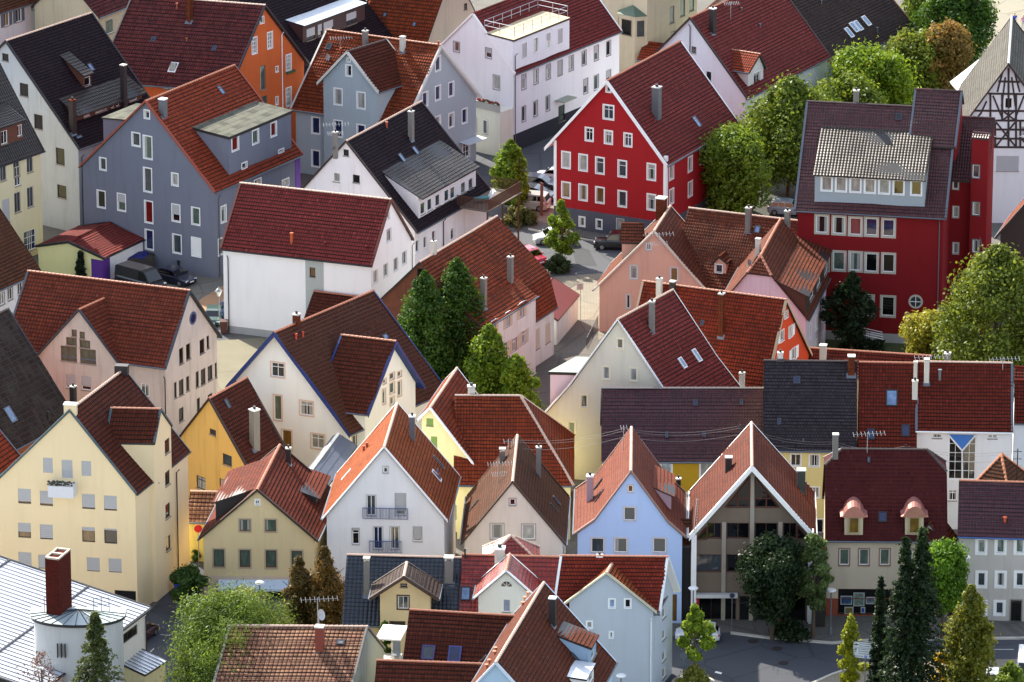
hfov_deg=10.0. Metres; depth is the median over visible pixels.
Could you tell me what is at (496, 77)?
window
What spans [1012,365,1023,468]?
white edge house
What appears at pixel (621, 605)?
pale blue grey house
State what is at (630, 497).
light blue house
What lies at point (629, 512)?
window
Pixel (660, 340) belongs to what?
cream gabled house
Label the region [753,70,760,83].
window
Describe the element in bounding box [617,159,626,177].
window
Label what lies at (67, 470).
window
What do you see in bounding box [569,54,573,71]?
window
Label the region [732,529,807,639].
broadleaf tree
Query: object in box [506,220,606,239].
pavement
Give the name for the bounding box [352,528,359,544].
window
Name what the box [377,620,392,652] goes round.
round bush
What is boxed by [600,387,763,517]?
purple roofed house
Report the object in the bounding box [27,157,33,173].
window
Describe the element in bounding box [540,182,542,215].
wooden totem
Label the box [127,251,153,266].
covered pile
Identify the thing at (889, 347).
lawn
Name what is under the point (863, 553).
window
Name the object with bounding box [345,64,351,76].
window
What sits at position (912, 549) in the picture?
window
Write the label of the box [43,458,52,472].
window
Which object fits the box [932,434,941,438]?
window
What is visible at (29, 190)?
window
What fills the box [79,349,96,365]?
window
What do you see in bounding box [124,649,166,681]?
metal roofed shed
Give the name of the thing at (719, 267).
window
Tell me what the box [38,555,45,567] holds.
window
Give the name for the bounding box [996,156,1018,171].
window
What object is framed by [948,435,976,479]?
window
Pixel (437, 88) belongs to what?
window
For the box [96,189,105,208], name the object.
window
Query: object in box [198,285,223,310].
sandy strip
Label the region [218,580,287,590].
shop awning
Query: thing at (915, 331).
broadleaf tree
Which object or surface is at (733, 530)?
window
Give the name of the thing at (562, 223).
street tree
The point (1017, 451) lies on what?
roof mast
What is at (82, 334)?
window
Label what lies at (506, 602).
window
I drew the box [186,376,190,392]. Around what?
window
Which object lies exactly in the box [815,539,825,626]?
dark gap annex
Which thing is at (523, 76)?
window
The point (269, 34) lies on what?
window
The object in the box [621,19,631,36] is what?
window
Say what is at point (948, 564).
round tree
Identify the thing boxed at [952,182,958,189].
window
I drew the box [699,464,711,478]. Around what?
window
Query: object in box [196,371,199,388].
window
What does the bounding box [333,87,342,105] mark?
window
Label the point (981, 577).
window
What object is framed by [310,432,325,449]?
window
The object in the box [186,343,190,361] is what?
window
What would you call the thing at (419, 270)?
window
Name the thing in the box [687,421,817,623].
brown frame house
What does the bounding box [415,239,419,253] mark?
window
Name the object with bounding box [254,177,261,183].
window
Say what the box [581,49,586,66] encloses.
window
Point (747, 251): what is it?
salmon house
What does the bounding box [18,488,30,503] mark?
window
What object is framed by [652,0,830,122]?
white maroon roof house
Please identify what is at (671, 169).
window
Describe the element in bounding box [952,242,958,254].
window
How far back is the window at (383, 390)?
514.34 m
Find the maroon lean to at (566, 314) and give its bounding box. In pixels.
[551,277,579,344]
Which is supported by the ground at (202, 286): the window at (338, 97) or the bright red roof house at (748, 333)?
the bright red roof house at (748, 333)
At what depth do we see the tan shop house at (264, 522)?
485.40 m
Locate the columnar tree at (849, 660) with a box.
[836,613,868,681]
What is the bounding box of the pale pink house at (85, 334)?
[13,270,221,434]
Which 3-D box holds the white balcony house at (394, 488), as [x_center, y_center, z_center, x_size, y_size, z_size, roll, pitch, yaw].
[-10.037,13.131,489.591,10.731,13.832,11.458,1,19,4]
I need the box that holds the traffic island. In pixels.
[672,675,714,681]
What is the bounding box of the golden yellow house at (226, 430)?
[179,376,285,497]
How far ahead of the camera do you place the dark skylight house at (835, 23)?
626.57 m
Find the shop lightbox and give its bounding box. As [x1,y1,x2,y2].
[696,593,737,597]
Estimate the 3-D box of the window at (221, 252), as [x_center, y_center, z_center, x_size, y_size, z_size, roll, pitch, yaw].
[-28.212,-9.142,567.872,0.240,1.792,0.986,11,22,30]
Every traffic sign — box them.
[194,525,201,564]
[680,652,686,672]
[730,593,734,630]
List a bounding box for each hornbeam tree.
[397,269,465,381]
[429,256,486,379]
[461,323,510,393]
[487,353,547,408]
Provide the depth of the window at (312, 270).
547.51 m
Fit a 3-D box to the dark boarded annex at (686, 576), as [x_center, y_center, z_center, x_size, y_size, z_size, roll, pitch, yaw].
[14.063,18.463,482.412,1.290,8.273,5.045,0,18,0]
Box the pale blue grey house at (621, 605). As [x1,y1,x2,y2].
[555,552,680,681]
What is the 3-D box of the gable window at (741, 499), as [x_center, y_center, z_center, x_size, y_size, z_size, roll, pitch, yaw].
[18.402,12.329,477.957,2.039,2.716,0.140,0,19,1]
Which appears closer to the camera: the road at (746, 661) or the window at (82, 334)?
the road at (746, 661)
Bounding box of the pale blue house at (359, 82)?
[290,28,486,174]
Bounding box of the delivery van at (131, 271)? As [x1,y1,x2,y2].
[114,260,165,285]
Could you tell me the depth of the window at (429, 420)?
498.63 m
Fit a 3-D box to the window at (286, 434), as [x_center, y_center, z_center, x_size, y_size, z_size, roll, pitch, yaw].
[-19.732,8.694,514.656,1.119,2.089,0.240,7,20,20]
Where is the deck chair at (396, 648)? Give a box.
[393,641,400,658]
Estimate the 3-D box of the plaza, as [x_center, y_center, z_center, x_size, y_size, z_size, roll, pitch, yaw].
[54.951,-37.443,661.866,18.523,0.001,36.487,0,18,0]
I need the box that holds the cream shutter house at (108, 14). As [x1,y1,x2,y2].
[30,0,128,39]
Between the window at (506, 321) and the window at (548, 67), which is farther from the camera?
the window at (548, 67)
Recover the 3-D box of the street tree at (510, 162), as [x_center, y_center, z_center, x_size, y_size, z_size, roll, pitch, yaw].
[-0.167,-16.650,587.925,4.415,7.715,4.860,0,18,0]
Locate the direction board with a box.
[853,641,877,681]
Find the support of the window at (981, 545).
in the grey white window house at (991, 521)
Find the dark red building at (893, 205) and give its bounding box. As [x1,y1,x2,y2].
[794,87,995,343]
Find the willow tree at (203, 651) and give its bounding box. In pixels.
[156,571,299,681]
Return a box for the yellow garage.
[34,221,145,278]
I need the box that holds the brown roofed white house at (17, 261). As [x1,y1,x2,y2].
[0,209,41,313]
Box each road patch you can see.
[571,243,596,265]
[715,640,741,649]
[812,650,843,660]
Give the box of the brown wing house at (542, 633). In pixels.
[375,581,617,681]
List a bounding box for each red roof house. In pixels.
[636,275,812,386]
[808,343,950,415]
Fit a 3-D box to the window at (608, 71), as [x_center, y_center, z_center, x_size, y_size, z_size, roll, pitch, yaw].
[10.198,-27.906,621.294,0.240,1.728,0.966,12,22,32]
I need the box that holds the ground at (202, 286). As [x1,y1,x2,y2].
[32,0,1023,678]
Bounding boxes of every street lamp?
[215,287,221,316]
[254,580,263,595]
[616,673,625,681]
[688,586,697,642]
[826,588,835,634]
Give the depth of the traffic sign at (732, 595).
477.99 m
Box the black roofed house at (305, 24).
[219,0,392,75]
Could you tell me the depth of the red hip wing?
476.72 m
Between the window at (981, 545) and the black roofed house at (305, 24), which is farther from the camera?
the black roofed house at (305, 24)
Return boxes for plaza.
[980,0,1023,46]
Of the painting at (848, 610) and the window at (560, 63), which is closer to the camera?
the painting at (848, 610)
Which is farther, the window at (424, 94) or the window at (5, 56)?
the window at (424, 94)
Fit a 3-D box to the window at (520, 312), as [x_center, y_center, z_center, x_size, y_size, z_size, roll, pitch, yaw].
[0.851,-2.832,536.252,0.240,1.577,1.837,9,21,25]
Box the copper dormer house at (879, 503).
[822,431,947,615]
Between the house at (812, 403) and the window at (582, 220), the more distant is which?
the window at (582, 220)
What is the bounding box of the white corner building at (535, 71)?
[441,0,622,155]
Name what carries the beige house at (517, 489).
on the ground at (202, 286)
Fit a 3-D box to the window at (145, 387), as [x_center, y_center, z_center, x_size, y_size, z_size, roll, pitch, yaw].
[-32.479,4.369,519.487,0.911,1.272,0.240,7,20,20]
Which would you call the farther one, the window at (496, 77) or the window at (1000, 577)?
the window at (496, 77)
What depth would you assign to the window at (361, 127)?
596.06 m
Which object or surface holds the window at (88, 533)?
in the cream apartment house at (95, 481)
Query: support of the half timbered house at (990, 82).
on the ground at (202, 286)
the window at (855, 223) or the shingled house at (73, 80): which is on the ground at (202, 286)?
the shingled house at (73, 80)
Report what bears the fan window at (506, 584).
in the glossy red house at (499, 581)
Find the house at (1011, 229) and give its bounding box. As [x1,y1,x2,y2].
[994,199,1023,310]
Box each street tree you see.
[488,138,531,207]
[543,199,581,256]
[675,603,716,664]
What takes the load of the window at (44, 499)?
in the cream apartment house at (95, 481)
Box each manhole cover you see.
[748,639,758,642]
[771,646,782,650]
[778,661,788,664]
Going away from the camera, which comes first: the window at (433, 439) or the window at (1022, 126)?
the window at (433, 439)
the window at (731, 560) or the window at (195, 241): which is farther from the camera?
the window at (195, 241)
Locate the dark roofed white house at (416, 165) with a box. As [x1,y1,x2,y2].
[302,100,521,268]
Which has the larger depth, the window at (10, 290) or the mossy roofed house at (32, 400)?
the window at (10, 290)
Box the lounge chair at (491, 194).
[474,189,495,200]
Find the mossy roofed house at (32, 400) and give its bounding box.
[0,308,76,454]
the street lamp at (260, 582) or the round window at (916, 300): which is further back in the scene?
the round window at (916, 300)
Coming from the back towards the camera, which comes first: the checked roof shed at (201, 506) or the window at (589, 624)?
the checked roof shed at (201, 506)
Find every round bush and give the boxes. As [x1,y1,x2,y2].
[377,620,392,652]
[503,204,537,227]
[544,253,572,274]
[675,664,709,681]
[768,617,811,643]
[837,335,885,351]
[993,660,1023,681]
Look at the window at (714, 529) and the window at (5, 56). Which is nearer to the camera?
the window at (714, 529)
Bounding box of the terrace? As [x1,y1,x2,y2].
[384,653,403,659]
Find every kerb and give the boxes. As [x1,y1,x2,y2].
[528,228,593,241]
[731,631,1023,643]
[812,662,868,681]
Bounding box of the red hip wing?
[482,534,540,554]
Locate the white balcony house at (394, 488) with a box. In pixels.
[320,402,461,581]
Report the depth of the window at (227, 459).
504.02 m
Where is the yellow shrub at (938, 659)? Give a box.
[930,649,949,681]
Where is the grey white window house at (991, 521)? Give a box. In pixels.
[957,479,1023,620]
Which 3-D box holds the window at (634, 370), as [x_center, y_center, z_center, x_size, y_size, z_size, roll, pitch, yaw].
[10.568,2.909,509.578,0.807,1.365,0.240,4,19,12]
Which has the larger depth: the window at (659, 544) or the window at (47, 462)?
the window at (47, 462)
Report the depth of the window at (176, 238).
569.60 m
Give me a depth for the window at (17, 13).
636.83 m
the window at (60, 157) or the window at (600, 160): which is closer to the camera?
the window at (600, 160)
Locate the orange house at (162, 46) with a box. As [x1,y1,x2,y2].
[112,0,309,142]
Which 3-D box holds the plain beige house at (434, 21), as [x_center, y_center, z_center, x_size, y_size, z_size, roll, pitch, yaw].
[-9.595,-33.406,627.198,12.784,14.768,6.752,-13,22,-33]
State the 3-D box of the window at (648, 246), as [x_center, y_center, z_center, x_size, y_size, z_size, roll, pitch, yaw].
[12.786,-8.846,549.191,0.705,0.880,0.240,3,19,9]
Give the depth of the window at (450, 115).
600.73 m
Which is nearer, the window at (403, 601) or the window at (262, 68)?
the window at (403, 601)
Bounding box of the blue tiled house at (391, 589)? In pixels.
[342,553,461,652]
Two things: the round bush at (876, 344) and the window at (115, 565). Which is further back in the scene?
the round bush at (876, 344)
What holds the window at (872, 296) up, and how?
in the dark red building at (893, 205)
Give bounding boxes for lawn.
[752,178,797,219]
[825,339,1022,361]
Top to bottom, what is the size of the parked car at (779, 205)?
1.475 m
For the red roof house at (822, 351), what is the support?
on the ground at (202, 286)
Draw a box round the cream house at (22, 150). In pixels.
[0,63,45,255]
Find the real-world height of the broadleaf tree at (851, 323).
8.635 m
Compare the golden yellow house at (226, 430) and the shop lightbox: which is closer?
the shop lightbox
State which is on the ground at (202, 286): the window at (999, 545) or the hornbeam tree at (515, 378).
the hornbeam tree at (515, 378)
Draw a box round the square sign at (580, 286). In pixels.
[577,283,582,320]
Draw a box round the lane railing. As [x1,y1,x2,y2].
[587,315,597,346]
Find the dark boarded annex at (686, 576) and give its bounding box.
[680,518,690,620]
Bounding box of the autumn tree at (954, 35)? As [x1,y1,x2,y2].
[921,17,977,89]
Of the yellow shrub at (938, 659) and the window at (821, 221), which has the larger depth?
the window at (821, 221)
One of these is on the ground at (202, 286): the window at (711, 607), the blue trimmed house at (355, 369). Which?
the blue trimmed house at (355, 369)
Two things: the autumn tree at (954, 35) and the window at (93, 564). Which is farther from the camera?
the autumn tree at (954, 35)
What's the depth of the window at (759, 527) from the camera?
479.18 m
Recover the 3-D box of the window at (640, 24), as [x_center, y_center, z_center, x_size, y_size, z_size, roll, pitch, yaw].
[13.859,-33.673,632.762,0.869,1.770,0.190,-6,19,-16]
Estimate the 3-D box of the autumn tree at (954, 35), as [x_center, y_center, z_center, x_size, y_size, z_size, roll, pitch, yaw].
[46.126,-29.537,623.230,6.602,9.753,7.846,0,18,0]
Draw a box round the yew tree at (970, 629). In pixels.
[940,584,1000,681]
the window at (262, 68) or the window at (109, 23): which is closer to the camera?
the window at (262, 68)
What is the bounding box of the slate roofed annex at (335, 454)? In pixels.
[309,433,356,485]
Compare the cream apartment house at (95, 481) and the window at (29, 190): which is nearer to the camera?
the cream apartment house at (95, 481)
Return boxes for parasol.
[377,624,406,640]
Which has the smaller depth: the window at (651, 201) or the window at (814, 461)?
the window at (814, 461)
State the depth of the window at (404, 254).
551.80 m
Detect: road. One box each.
[216,302,228,340]
[474,135,554,219]
[512,229,621,276]
[665,632,1023,681]
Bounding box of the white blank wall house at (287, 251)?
[219,182,414,336]
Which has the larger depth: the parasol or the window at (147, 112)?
the window at (147, 112)
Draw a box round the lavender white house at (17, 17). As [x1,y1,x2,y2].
[0,0,36,44]
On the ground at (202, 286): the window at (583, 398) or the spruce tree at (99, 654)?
the spruce tree at (99, 654)
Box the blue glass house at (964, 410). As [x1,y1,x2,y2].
[914,354,1018,528]
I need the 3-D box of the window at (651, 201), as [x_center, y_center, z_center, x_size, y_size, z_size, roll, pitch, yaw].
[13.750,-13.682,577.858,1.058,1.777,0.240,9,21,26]
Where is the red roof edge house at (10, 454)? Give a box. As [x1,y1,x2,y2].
[0,430,20,474]
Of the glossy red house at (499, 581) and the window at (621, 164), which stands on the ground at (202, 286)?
the glossy red house at (499, 581)
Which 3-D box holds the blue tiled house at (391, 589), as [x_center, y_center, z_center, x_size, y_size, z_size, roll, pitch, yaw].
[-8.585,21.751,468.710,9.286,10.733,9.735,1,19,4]
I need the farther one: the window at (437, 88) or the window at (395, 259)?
the window at (437, 88)
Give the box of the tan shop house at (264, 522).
[197,444,330,597]
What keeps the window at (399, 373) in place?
in the blue trimmed house at (355, 369)
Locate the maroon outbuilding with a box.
[304,290,382,317]
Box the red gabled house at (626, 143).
[543,40,737,233]
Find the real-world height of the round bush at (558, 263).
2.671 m
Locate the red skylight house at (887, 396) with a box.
[857,361,917,447]
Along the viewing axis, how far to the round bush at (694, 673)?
466.71 m
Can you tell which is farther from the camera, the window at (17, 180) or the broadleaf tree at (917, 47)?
the broadleaf tree at (917, 47)
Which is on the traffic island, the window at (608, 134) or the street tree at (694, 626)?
the street tree at (694, 626)
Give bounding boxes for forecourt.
[534,206,553,222]
[550,273,606,339]
[818,659,1016,681]
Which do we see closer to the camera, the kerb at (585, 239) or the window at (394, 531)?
the window at (394, 531)
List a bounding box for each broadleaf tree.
[696,118,778,213]
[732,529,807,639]
[734,69,841,196]
[793,531,834,637]
[815,67,887,103]
[819,271,880,349]
[825,35,924,104]
[883,26,945,104]
[898,304,959,360]
[900,0,925,32]
[907,0,999,65]
[928,238,1023,397]
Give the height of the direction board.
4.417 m
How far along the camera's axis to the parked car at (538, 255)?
572.23 m
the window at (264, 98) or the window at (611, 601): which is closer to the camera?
the window at (611, 601)
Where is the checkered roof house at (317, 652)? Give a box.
[213,596,385,681]
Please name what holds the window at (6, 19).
in the lavender white house at (17, 17)
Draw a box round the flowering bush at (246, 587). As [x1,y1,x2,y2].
[202,583,278,637]
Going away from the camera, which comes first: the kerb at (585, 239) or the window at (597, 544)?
the window at (597, 544)
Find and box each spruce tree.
[72,611,125,681]
[866,575,889,681]
[871,536,928,681]
[885,526,953,681]
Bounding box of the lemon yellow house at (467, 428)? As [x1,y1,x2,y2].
[416,367,575,539]
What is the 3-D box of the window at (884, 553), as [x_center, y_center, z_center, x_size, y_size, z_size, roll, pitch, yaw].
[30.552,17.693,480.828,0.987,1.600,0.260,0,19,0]
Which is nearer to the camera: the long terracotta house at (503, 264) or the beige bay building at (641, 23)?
the long terracotta house at (503, 264)
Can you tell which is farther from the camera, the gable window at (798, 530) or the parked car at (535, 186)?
the parked car at (535, 186)
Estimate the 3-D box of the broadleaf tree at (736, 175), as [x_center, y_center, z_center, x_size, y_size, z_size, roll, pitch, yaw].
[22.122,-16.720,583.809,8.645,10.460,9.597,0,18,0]
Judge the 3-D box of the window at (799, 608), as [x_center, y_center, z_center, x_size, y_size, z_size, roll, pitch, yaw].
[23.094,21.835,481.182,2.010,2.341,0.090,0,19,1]
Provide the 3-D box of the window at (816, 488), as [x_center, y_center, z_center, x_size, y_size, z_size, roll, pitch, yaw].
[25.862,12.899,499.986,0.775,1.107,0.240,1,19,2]
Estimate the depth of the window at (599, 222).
581.40 m
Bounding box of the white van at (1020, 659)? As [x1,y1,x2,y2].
[1017,644,1023,672]
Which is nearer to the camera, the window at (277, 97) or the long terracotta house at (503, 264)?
the long terracotta house at (503, 264)
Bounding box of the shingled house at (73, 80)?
[0,12,150,230]
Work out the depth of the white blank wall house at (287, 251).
548.67 m
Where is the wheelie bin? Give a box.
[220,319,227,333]
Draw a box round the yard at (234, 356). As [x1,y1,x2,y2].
[217,337,267,391]
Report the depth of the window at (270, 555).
485.30 m
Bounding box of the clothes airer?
[864,328,883,339]
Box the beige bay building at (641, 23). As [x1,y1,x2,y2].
[603,0,696,71]
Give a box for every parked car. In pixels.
[146,622,158,638]
[156,264,196,286]
[206,305,222,325]
[221,299,223,318]
[505,190,551,211]
[524,244,547,264]
[526,172,553,190]
[527,183,553,200]
[532,227,572,245]
[537,166,553,179]
[594,229,621,250]
[675,621,719,640]
[767,197,797,216]
[977,667,1000,681]
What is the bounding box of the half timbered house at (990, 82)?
[950,15,1023,222]
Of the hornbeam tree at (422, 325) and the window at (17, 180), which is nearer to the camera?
the hornbeam tree at (422, 325)
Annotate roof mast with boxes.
[1013,449,1021,477]
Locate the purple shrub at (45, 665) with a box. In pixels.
[15,649,69,681]
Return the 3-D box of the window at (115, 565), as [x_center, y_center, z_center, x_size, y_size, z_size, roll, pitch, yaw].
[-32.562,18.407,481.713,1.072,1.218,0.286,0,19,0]
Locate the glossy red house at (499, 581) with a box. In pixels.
[459,544,559,613]
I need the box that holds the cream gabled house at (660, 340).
[545,288,745,479]
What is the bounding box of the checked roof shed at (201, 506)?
[189,490,216,560]
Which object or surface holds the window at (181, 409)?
in the pale pink house at (85, 334)
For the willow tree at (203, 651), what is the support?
on the ground at (202, 286)
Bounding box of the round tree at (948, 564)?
[914,536,971,638]
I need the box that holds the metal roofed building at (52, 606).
[0,547,152,681]
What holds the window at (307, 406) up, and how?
in the blue trimmed house at (355, 369)
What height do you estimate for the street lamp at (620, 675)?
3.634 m
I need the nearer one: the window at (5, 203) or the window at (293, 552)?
the window at (293, 552)
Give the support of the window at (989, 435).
in the blue glass house at (964, 410)
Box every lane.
[146,561,203,681]
[527,320,597,410]
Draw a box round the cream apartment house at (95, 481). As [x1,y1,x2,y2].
[0,363,190,604]
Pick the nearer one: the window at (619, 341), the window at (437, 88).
the window at (619, 341)
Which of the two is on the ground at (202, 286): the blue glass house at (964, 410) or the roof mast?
the blue glass house at (964, 410)
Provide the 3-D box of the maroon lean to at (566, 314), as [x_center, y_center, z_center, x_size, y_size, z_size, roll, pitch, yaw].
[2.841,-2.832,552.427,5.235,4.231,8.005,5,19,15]
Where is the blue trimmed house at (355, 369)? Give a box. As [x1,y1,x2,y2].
[225,289,441,467]
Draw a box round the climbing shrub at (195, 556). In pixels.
[192,549,200,561]
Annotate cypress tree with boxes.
[74,250,86,275]
[279,555,313,624]
[288,545,344,624]
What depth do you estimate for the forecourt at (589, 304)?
563.60 m
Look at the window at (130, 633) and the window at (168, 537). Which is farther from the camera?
the window at (168, 537)
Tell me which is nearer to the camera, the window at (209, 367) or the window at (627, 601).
the window at (627, 601)
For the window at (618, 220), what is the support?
in the red gabled house at (626, 143)
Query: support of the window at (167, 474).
in the cream apartment house at (95, 481)
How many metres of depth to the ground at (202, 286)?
482.31 m
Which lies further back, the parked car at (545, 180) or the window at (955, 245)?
the parked car at (545, 180)
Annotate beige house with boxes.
[369,0,474,43]
[459,434,570,555]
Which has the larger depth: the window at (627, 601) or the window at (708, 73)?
the window at (708, 73)
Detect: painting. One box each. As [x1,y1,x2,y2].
[840,596,851,604]
[844,607,852,613]
[853,592,864,605]
[866,597,874,603]
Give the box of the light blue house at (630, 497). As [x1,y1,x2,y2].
[572,425,687,622]
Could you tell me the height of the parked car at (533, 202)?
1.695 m
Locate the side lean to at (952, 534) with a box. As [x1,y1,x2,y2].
[925,520,957,616]
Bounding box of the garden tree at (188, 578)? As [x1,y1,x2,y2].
[168,562,210,612]
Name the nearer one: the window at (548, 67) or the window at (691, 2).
the window at (548, 67)
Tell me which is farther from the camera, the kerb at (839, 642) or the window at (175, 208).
the window at (175, 208)
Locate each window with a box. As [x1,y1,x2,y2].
[0,166,7,182]
[0,291,4,306]
[1,12,12,27]
[1,53,8,62]
[2,198,10,221]
[7,287,13,301]
[13,8,24,23]
[13,162,19,178]
[14,166,21,187]
[14,192,21,213]
[17,282,22,296]
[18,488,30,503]
[18,523,30,537]
[19,83,28,97]
[19,552,31,565]
[24,228,36,251]
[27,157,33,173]
[27,186,34,208]
[34,114,42,130]
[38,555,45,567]
[40,491,52,505]
[40,524,52,538]
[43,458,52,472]
[55,147,64,166]
[57,184,66,199]
[60,345,76,362]
[62,460,72,477]
[65,337,76,346]
[65,374,75,388]
[71,329,76,337]
[79,331,84,339]
[79,340,90,349]
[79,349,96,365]
[81,376,91,391]
[82,461,90,475]
[82,494,94,508]
[82,527,94,541]
[87,557,99,570]
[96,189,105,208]
[99,157,106,170]
[104,495,116,510]
[104,528,116,543]
[106,18,114,34]
[109,558,121,572]
[115,590,135,600]
[117,192,125,211]
[123,624,136,642]
[131,131,140,147]
[141,383,149,397]
[142,134,152,160]
[143,109,149,119]
[143,167,151,192]
[144,200,153,223]
[144,228,153,250]
[165,438,170,455]
[165,471,170,487]
[165,503,171,520]
[166,535,171,552]
[171,172,178,186]
[171,203,180,222]
[172,233,181,254]
[174,382,177,399]
[179,347,184,365]
[179,379,184,397]
[179,407,184,423]
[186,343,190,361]
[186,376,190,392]
[189,311,196,324]
[191,206,199,225]
[191,236,200,257]
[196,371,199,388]
[196,475,205,489]
[200,338,205,355]
[201,368,206,386]
[208,365,213,382]
[209,428,215,437]
[212,548,225,567]
[218,237,222,256]
[220,204,226,223]
[222,453,231,467]
[238,518,251,532]
[238,548,251,568]
[251,36,257,54]
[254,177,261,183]
[254,499,260,505]
[260,65,266,90]
[262,95,266,103]
[264,518,277,532]
[264,549,277,568]
[267,31,272,49]
[267,591,283,597]
[270,361,285,378]
[273,394,282,421]
[275,96,278,104]
[281,428,292,451]
[282,177,288,186]
[286,53,291,71]
[286,86,291,106]
[290,549,303,569]
[299,399,313,416]
[309,267,314,277]
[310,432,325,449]
[311,116,319,134]
[311,149,319,167]
[332,172,339,182]
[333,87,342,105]
[333,119,342,137]
[343,149,348,156]
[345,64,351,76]
[351,434,358,446]
[352,174,359,183]
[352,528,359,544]
[356,91,365,109]
[356,123,365,133]
[366,494,375,516]
[373,268,377,284]
[373,526,382,549]
[382,387,386,405]
[382,466,388,473]
[383,262,388,278]
[386,226,391,243]
[389,371,394,381]
[389,381,395,394]
[389,395,394,406]
[389,526,399,549]
[389,621,404,624]
[393,256,398,272]
[395,493,405,515]
[397,370,401,378]
[397,379,401,397]
[397,595,409,609]
[400,583,407,587]
[402,249,406,265]
[413,526,422,542]
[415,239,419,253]
[416,268,422,278]
[422,91,427,106]
[423,235,427,249]
[426,418,433,426]
[431,229,435,239]
[431,436,436,447]
[435,55,440,72]
[435,84,440,101]
[435,115,440,123]
[448,81,454,97]
[448,111,454,128]
[450,226,454,241]
[453,40,459,52]
[462,107,467,124]
[462,144,469,157]
[483,119,487,134]
[485,47,491,58]
[489,523,504,539]
[493,74,499,90]
[501,340,509,354]
[502,582,511,586]
[502,599,510,612]
[504,310,512,329]
[508,498,516,506]
[510,335,518,354]
[517,300,526,320]
[520,327,528,346]
[521,73,526,90]
[521,105,525,122]
[521,523,535,540]
[533,68,538,84]
[533,100,537,117]
[536,328,539,350]
[545,94,550,111]
[545,322,550,344]
[546,63,550,80]
[557,59,562,76]
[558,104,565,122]
[561,150,570,169]
[561,181,570,198]
[567,420,575,440]
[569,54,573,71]
[578,153,587,171]
[578,183,587,201]
[578,216,585,226]
[579,393,588,408]
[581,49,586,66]
[583,77,587,94]
[585,126,593,141]
[586,621,592,628]
[590,537,604,553]
[594,44,598,61]
[594,74,598,90]
[595,156,604,174]
[595,186,604,204]
[596,218,602,229]
[602,104,613,120]
[602,365,610,380]
[604,129,612,144]
[605,84,610,92]
[606,40,610,56]
[606,69,610,79]
[608,598,615,608]
[609,631,613,638]
[613,537,627,553]
[616,218,623,229]
[616,337,623,349]
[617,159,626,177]
[617,190,626,207]
[619,14,645,71]
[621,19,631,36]
[623,132,632,147]
[623,506,636,521]
[624,598,631,608]
[625,293,630,309]
[627,484,633,492]
[629,264,637,279]
[629,367,637,381]
[637,21,644,36]
[645,242,651,250]
[646,162,655,181]
[646,193,655,211]
[652,537,666,553]
[660,464,672,472]
[662,608,666,620]
[662,629,666,641]
[662,650,666,663]
[662,667,666,680]
[669,6,674,24]
[669,165,673,180]
[669,187,673,204]
[669,266,678,281]
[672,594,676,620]
[680,0,684,17]
[688,154,692,172]
[688,180,692,197]
[689,0,694,11]
[696,554,721,571]
[697,526,707,539]
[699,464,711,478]
[699,598,735,618]
[707,71,710,81]
[707,523,721,537]
[715,263,722,273]
[725,477,749,507]
[726,523,748,537]
[726,554,748,571]
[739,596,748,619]
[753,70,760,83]
[754,476,778,507]
[755,523,777,537]
[778,329,784,343]
[782,594,805,619]
[783,523,796,537]
[788,323,794,338]
[789,344,798,359]
[790,453,801,466]
[796,525,805,539]
[808,454,819,467]
[811,486,819,498]
[814,214,829,234]
[817,518,823,532]
[831,215,846,235]
[831,250,846,271]
[838,548,849,565]
[838,589,890,613]
[848,216,862,236]
[848,250,862,272]
[858,548,869,565]
[864,216,878,237]
[864,252,878,273]
[865,294,874,316]
[879,548,890,565]
[880,295,895,317]
[881,217,895,238]
[881,252,895,273]
[902,548,913,564]
[908,295,922,308]
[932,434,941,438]
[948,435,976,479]
[948,490,956,501]
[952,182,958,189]
[952,206,958,217]
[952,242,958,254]
[971,164,979,178]
[971,201,979,215]
[971,239,979,252]
[975,539,987,554]
[975,570,987,588]
[987,434,997,439]
[993,600,1005,615]
[994,539,1006,554]
[994,570,1006,588]
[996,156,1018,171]
[1004,97,1012,109]
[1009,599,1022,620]
[1013,540,1023,554]
[1013,570,1023,588]
[1019,125,1023,136]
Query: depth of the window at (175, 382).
520.53 m
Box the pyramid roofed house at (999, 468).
[976,452,1023,480]
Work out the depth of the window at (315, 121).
599.12 m
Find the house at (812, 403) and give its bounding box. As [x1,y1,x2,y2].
[763,349,856,532]
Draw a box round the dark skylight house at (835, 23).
[706,0,916,80]
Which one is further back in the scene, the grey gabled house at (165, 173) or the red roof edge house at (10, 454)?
the grey gabled house at (165, 173)
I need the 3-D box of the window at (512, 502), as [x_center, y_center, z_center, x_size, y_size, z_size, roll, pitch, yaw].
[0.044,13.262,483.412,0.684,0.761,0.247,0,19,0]
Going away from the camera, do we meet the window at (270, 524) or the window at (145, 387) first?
the window at (270, 524)
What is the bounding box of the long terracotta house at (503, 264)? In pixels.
[380,215,558,380]
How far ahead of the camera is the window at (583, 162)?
580.27 m
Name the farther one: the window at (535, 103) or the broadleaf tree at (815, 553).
the window at (535, 103)
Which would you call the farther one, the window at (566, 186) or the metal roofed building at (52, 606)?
the window at (566, 186)
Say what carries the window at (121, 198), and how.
in the grey gabled house at (165, 173)
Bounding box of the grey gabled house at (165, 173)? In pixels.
[78,64,304,278]
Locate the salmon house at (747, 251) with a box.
[592,195,831,346]
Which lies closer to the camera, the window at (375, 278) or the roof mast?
the roof mast
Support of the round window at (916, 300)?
in the dark red building at (893, 205)

